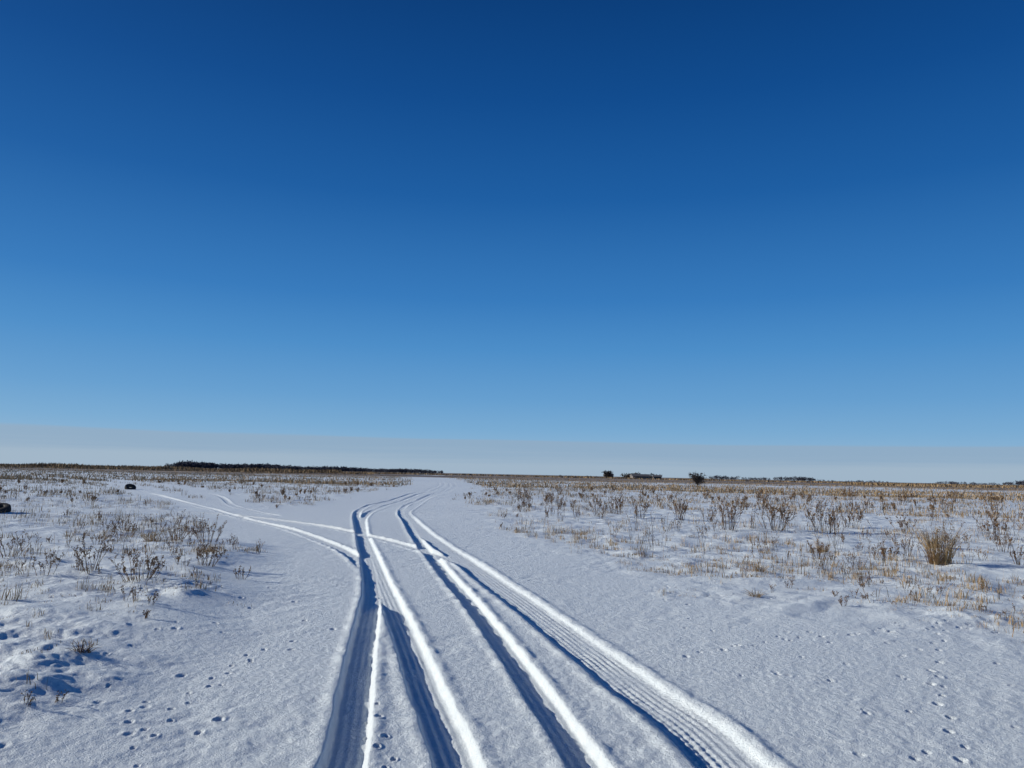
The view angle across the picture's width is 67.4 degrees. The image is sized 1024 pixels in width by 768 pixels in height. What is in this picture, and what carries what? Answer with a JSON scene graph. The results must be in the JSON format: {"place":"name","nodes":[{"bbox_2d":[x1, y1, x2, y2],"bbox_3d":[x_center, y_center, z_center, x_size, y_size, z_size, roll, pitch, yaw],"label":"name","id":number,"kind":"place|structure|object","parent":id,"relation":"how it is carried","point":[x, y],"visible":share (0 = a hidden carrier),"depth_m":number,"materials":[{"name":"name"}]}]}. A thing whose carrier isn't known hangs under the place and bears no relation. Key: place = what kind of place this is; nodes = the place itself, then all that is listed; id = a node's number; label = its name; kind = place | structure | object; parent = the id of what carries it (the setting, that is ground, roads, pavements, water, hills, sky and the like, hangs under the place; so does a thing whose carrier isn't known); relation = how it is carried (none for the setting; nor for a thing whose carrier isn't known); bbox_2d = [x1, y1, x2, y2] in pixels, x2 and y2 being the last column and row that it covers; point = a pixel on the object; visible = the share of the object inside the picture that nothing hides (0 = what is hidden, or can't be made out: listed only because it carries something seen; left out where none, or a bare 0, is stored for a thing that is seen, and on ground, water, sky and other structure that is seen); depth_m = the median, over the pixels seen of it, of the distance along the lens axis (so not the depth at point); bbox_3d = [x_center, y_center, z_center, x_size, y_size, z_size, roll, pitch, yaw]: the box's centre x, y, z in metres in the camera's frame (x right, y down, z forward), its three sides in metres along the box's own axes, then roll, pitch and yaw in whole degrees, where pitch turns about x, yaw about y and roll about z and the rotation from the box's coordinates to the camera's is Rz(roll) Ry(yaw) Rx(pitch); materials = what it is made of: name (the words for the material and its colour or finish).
{"place":"outdoors","nodes":[
{"label":"outdoors","id":0,"kind":"place"},
{"bbox_2d":[0,464,1023,767],"bbox_3d":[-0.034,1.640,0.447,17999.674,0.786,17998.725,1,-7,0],"label":"snow field","id":1,"kind":"structure","parent":0,"point":[424,622],"depth_m":7.51,"materials":[{"name":"white snow"}]},
{"bbox_2d":[0,503,10,512],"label":"old tyre","id":2,"kind":"object","parent":1,"relation":"on","point":[5,507],"visible":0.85,"depth_m":24.56,"materials":[{"name":"black rubber"}]},
{"bbox_2d":[0,529,31,557],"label":"dry shrub","id":3,"kind":"object","parent":1,"relation":"on","point":[14,539],"visible":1,"depth_m":12.27,"materials":[{"name":"brown plant"}]},
{"bbox_2d":[21,690,35,706],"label":"dry shrub","id":4,"kind":"object","parent":1,"relation":"on","point":[27,696],"visible":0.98,"depth_m":4.80,"materials":[{"name":"brown plant"}]},
{"bbox_2d":[32,552,63,575],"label":"dry shrub","id":5,"kind":"object","parent":1,"relation":"on","point":[53,561],"visible":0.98,"depth_m":10.29,"materials":[{"name":"brown plant"}]},
{"bbox_2d":[55,690,68,701],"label":"dry shrub","id":6,"kind":"object","parent":1,"relation":"on","point":[57,700],"visible":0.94,"depth_m":4.96,"materials":[{"name":"brown plant"}]},
{"bbox_2d":[66,639,101,652],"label":"grass tussock","id":7,"kind":"object","parent":1,"relation":"on","point":[83,648],"depth_m":6.10,"materials":[{"name":"brown plant"}]},
{"bbox_2d":[73,534,113,570],"bbox_3d":[-5.827,2.349,10.664,0.497,0.505,0.377,1,-7,0],"label":"dry shrub","id":8,"kind":"object","parent":1,"relation":"on","point":[84,550],"visible":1,"depth_m":10.59,"materials":[{"name":"brown plant"}]},
{"bbox_2d":[113,514,134,530],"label":"dry shrub","id":9,"kind":"object","parent":1,"relation":"on","point":[123,522],"visible":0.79,"depth_m":19.32,"materials":[{"name":"brown plant"}]},
{"bbox_2d":[111,520,142,537],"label":"dry shrub","id":10,"kind":"object","parent":1,"relation":"on","point":[125,527],"visible":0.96,"depth_m":17.11,"materials":[{"name":"brown plant"}]},
{"bbox_2d":[124,484,135,489],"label":"old tyre","id":11,"kind":"object","parent":1,"relation":"on","point":[132,486],"visible":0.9,"depth_m":54.22,"materials":[{"name":"black rubber"}]},
{"bbox_2d":[108,544,164,581],"bbox_3d":[-4.785,2.310,9.900,0.576,0.479,0.620,1,-7,0],"label":"dry shrub","id":12,"kind":"object","parent":1,"relation":"on","point":[153,571],"visible":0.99,"depth_m":9.92,"materials":[{"name":"brown plant"}]},
{"bbox_2d":[134,528,170,541],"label":"grass tussock","id":13,"kind":"object","parent":1,"relation":"on","point":[151,537],"depth_m":15.86,"materials":[{"name":"plant"}]},
{"bbox_2d":[151,509,196,540],"bbox_3d":[-7.221,3.059,16.610,0.950,0.692,1.013,1,-7,0],"label":"dry shrub","id":14,"kind":"object","parent":1,"relation":"on","point":[179,529],"visible":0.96,"depth_m":16.50,"materials":[{"name":"brown plant"}]},
{"bbox_2d":[192,514,226,542],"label":"dry shrub","id":15,"kind":"object","parent":1,"relation":"on","point":[202,529],"visible":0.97,"depth_m":15.96,"materials":[{"name":"brown plant"}]},
{"bbox_2d":[196,539,227,566],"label":"dry shrub","id":16,"kind":"object","parent":1,"relation":"on","point":[199,553],"visible":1,"depth_m":11.88,"materials":[{"name":"brown plant"}]},
{"bbox_2d":[233,565,250,579],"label":"dry shrub","id":17,"kind":"object","parent":1,"relation":"on","point":[239,570],"visible":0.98,"depth_m":10.98,"materials":[{"name":"brown plant"}]},
{"bbox_2d":[164,460,442,473],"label":"distant forest","id":18,"kind":"object","parent":1,"relation":"on","point":[209,465],"visible":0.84,"depth_m":1220.66,"materials":[{"name":"black plant"}]},
{"bbox_2d":[0,467,1023,521],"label":"distant dry grass","id":19,"kind":"structure","parent":1,"relation":"on","point":[671,487],"depth_m":90.80,"materials":[{"name":"brown plant"}]},
{"bbox_2d":[0,479,1023,617],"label":"dry weeds","id":20,"kind":"object","parent":1,"relation":"on","point":[546,500],"visible":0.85,"depth_m":22.62,"materials":[{"name":"brown plant"}]},
{"bbox_2d":[0,462,1023,487],"bbox_3d":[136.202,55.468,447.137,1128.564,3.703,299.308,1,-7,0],"label":"reed belt","id":21,"kind":"object","parent":1,"relation":"on","point":[125,467],"visible":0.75,"depth_m":482.58,"materials":[{"name":"brown plant"}]},
{"bbox_2d":[586,497,607,516],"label":"dry shrub","id":22,"kind":"object","parent":1,"relation":"on","point":[602,508],"visible":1,"depth_m":30.12,"materials":[{"name":"brown plant"}]},
{"bbox_2d":[602,470,613,476],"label":"bare tree","id":23,"kind":"object","parent":1,"relation":"on","point":[606,473],"visible":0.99,"depth_m":585.56,"materials":[{"name":"black plant"}]},
{"bbox_2d":[605,495,625,513],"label":"dry shrub","id":24,"kind":"object","parent":1,"relation":"on","point":[611,504],"visible":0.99,"depth_m":33.60,"materials":[{"name":"brown plant"}]},
{"bbox_2d":[628,489,648,517],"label":"dry shrub","id":25,"kind":"object","parent":1,"relation":"on","point":[636,507],"visible":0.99,"depth_m":30.10,"materials":[{"name":"brown plant"}]},
{"bbox_2d":[630,474,649,478],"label":"farm shed","id":26,"kind":"structure","parent":1,"relation":"on","point":[640,476],"depth_m":582.62,"materials":[{"name":"grey metal"}]},
{"bbox_2d":[620,472,660,478],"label":"shelterbelt","id":27,"kind":"object","parent":1,"relation":"on","point":[626,475],"visible":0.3,"depth_m":603.40,"materials":[{"name":"grey plant"}]},
{"bbox_2d":[652,475,661,478],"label":"farm shed","id":28,"kind":"structure","parent":1,"relation":"on","point":[657,476],"depth_m":587.04,"materials":[{"name":"grey metal"}]},
{"bbox_2d":[667,496,688,519],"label":"dry shrub","id":29,"kind":"object","parent":1,"relation":"on","point":[683,508],"visible":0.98,"depth_m":29.20,"materials":[{"name":"brown plant"}]},
{"bbox_2d":[688,472,706,484],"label":"round bush","id":30,"kind":"object","parent":1,"relation":"on","point":[696,478],"visible":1,"depth_m":155.50,"materials":[{"name":"black plant"}]},
{"bbox_2d":[709,487,744,529],"bbox_3d":[6.816,3.932,24.255,1.193,1.418,1.101,1,-7,0],"label":"dry shrub","id":31,"kind":"object","parent":1,"relation":"on","point":[731,513],"visible":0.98,"depth_m":24.11,"materials":[{"name":"brown plant"}]},
{"bbox_2d":[742,588,765,597],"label":"grass tussock","id":32,"kind":"object","parent":1,"relation":"on","point":[756,594],"depth_m":10.54,"materials":[{"name":"plant"}]},
{"bbox_2d":[748,564,770,571],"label":"grass tussock","id":33,"kind":"object","parent":1,"relation":"on","point":[757,570],"depth_m":13.12,"materials":[{"name":"plant"}]},
{"bbox_2d":[752,489,796,530],"bbox_3d":[8.431,4.059,24.744,1.380,1.324,1.431,1,-7,0],"label":"dry shrub","id":34,"kind":"object","parent":1,"relation":"on","point":[772,514],"visible":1,"depth_m":24.63,"materials":[{"name":"brown plant"}]},
{"bbox_2d":[807,540,829,558],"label":"dry shrub","id":35,"kind":"object","parent":1,"relation":"on","point":[822,546],"visible":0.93,"depth_m":15.62,"materials":[{"name":"brown plant"}]},
{"bbox_2d":[804,500,838,533],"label":"dry shrub","id":36,"kind":"object","parent":1,"relation":"on","point":[820,518],"visible":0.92,"depth_m":24.29,"materials":[{"name":"brown plant"}]},
{"bbox_2d":[814,541,834,551],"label":"grass tussock","id":37,"kind":"object","parent":1,"relation":"on","point":[818,546],"depth_m":17.56,"materials":[{"name":"plant"}]},
{"bbox_2d":[841,487,858,499],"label":"dry shrub","id":38,"kind":"object","parent":1,"relation":"on","point":[849,495],"visible":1,"depth_m":66.18,"materials":[{"name":"brown plant"}]},
{"bbox_2d":[839,505,865,527],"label":"dry shrub","id":39,"kind":"object","parent":1,"relation":"on","point":[861,514],"visible":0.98,"depth_m":26.59,"materials":[{"name":"brown plant"}]},
{"bbox_2d":[708,475,1023,484],"bbox_3d":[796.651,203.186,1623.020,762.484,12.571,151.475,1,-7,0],"label":"distant treeline","id":40,"kind":"object","parent":1,"relation":"on","point":[1019,482],"visible":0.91,"depth_m":1626.58,"materials":[{"name":"grey plant"}]},
{"bbox_2d":[871,540,899,560],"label":"dry shrub","id":41,"kind":"object","parent":1,"relation":"on","point":[883,551],"visible":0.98,"depth_m":15.88,"materials":[{"name":"brown plant"}]},
{"bbox_2d":[885,511,916,533],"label":"dry shrub","id":42,"kind":"object","parent":1,"relation":"on","point":[902,521],"visible":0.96,"depth_m":24.55,"materials":[{"name":"brown plant"}]},
{"bbox_2d":[898,487,913,502],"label":"dry shrub","id":43,"kind":"object","parent":1,"relation":"on","point":[899,495],"visible":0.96,"depth_m":60.56,"materials":[{"name":"brown plant"}]},
{"bbox_2d":[919,528,950,547],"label":"grass tussock","id":44,"kind":"object","parent":1,"relation":"on","point":[935,543],"depth_m":19.19,"materials":[{"name":"plant"}]},
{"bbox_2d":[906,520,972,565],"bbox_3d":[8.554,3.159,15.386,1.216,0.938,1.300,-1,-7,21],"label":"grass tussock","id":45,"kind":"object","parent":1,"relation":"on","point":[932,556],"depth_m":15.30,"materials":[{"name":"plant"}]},
{"bbox_2d":[920,513,965,558],"bbox_3d":[8.647,3.106,15.421,0.607,1.056,0.911,1,-7,0],"label":"dry shrub","id":46,"kind":"object","parent":1,"relation":"on","point":[945,537],"visible":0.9,"depth_m":15.41,"materials":[{"name":"brown plant"}]},
{"bbox_2d":[945,490,964,501],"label":"dry shrub","id":47,"kind":"object","parent":1,"relation":"on","point":[951,497],"visible":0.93,"depth_m":65.53,"materials":[{"name":"brown plant"}]},
{"bbox_2d":[978,491,1001,504],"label":"dry shrub","id":48,"kind":"object","parent":1,"relation":"on","point":[991,492],"visible":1,"depth_m":57.57,"materials":[{"name":"brown plant"}]},
{"bbox_2d":[972,505,1020,540],"bbox_3d":[14.034,4.038,22.265,0.777,1.060,0.993,4,-7,-26],"label":"dry shrub","id":49,"kind":"object","parent":1,"relation":"on","point":[995,523],"visible":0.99,"depth_m":22.34,"materials":[{"name":"brown plant"}]},
{"bbox_2d":[994,535,1013,552],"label":"dry shrub","id":50,"kind":"object","parent":1,"relation":"on","point":[999,543],"visible":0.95,"depth_m":18.30,"materials":[{"name":"brown plant"}]},
{"bbox_2d":[1007,537,1023,564],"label":"dry shrub","id":51,"kind":"object","parent":1,"relation":"on","point":[1014,553],"visible":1,"depth_m":15.53,"materials":[{"name":"brown plant"}]},
{"bbox_2d":[0,490,1023,689],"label":"dry grass","id":52,"kind":"structure","parent":0,"point":[941,578],"depth_m":14.89,"materials":[{"name":"brown plant"}]},
{"bbox_2d":[0,0,1023,484],"label":"sky","id":53,"kind":"structure","parent":0,"point":[771,239],"materials":[{"name":"blue"}]}
]}

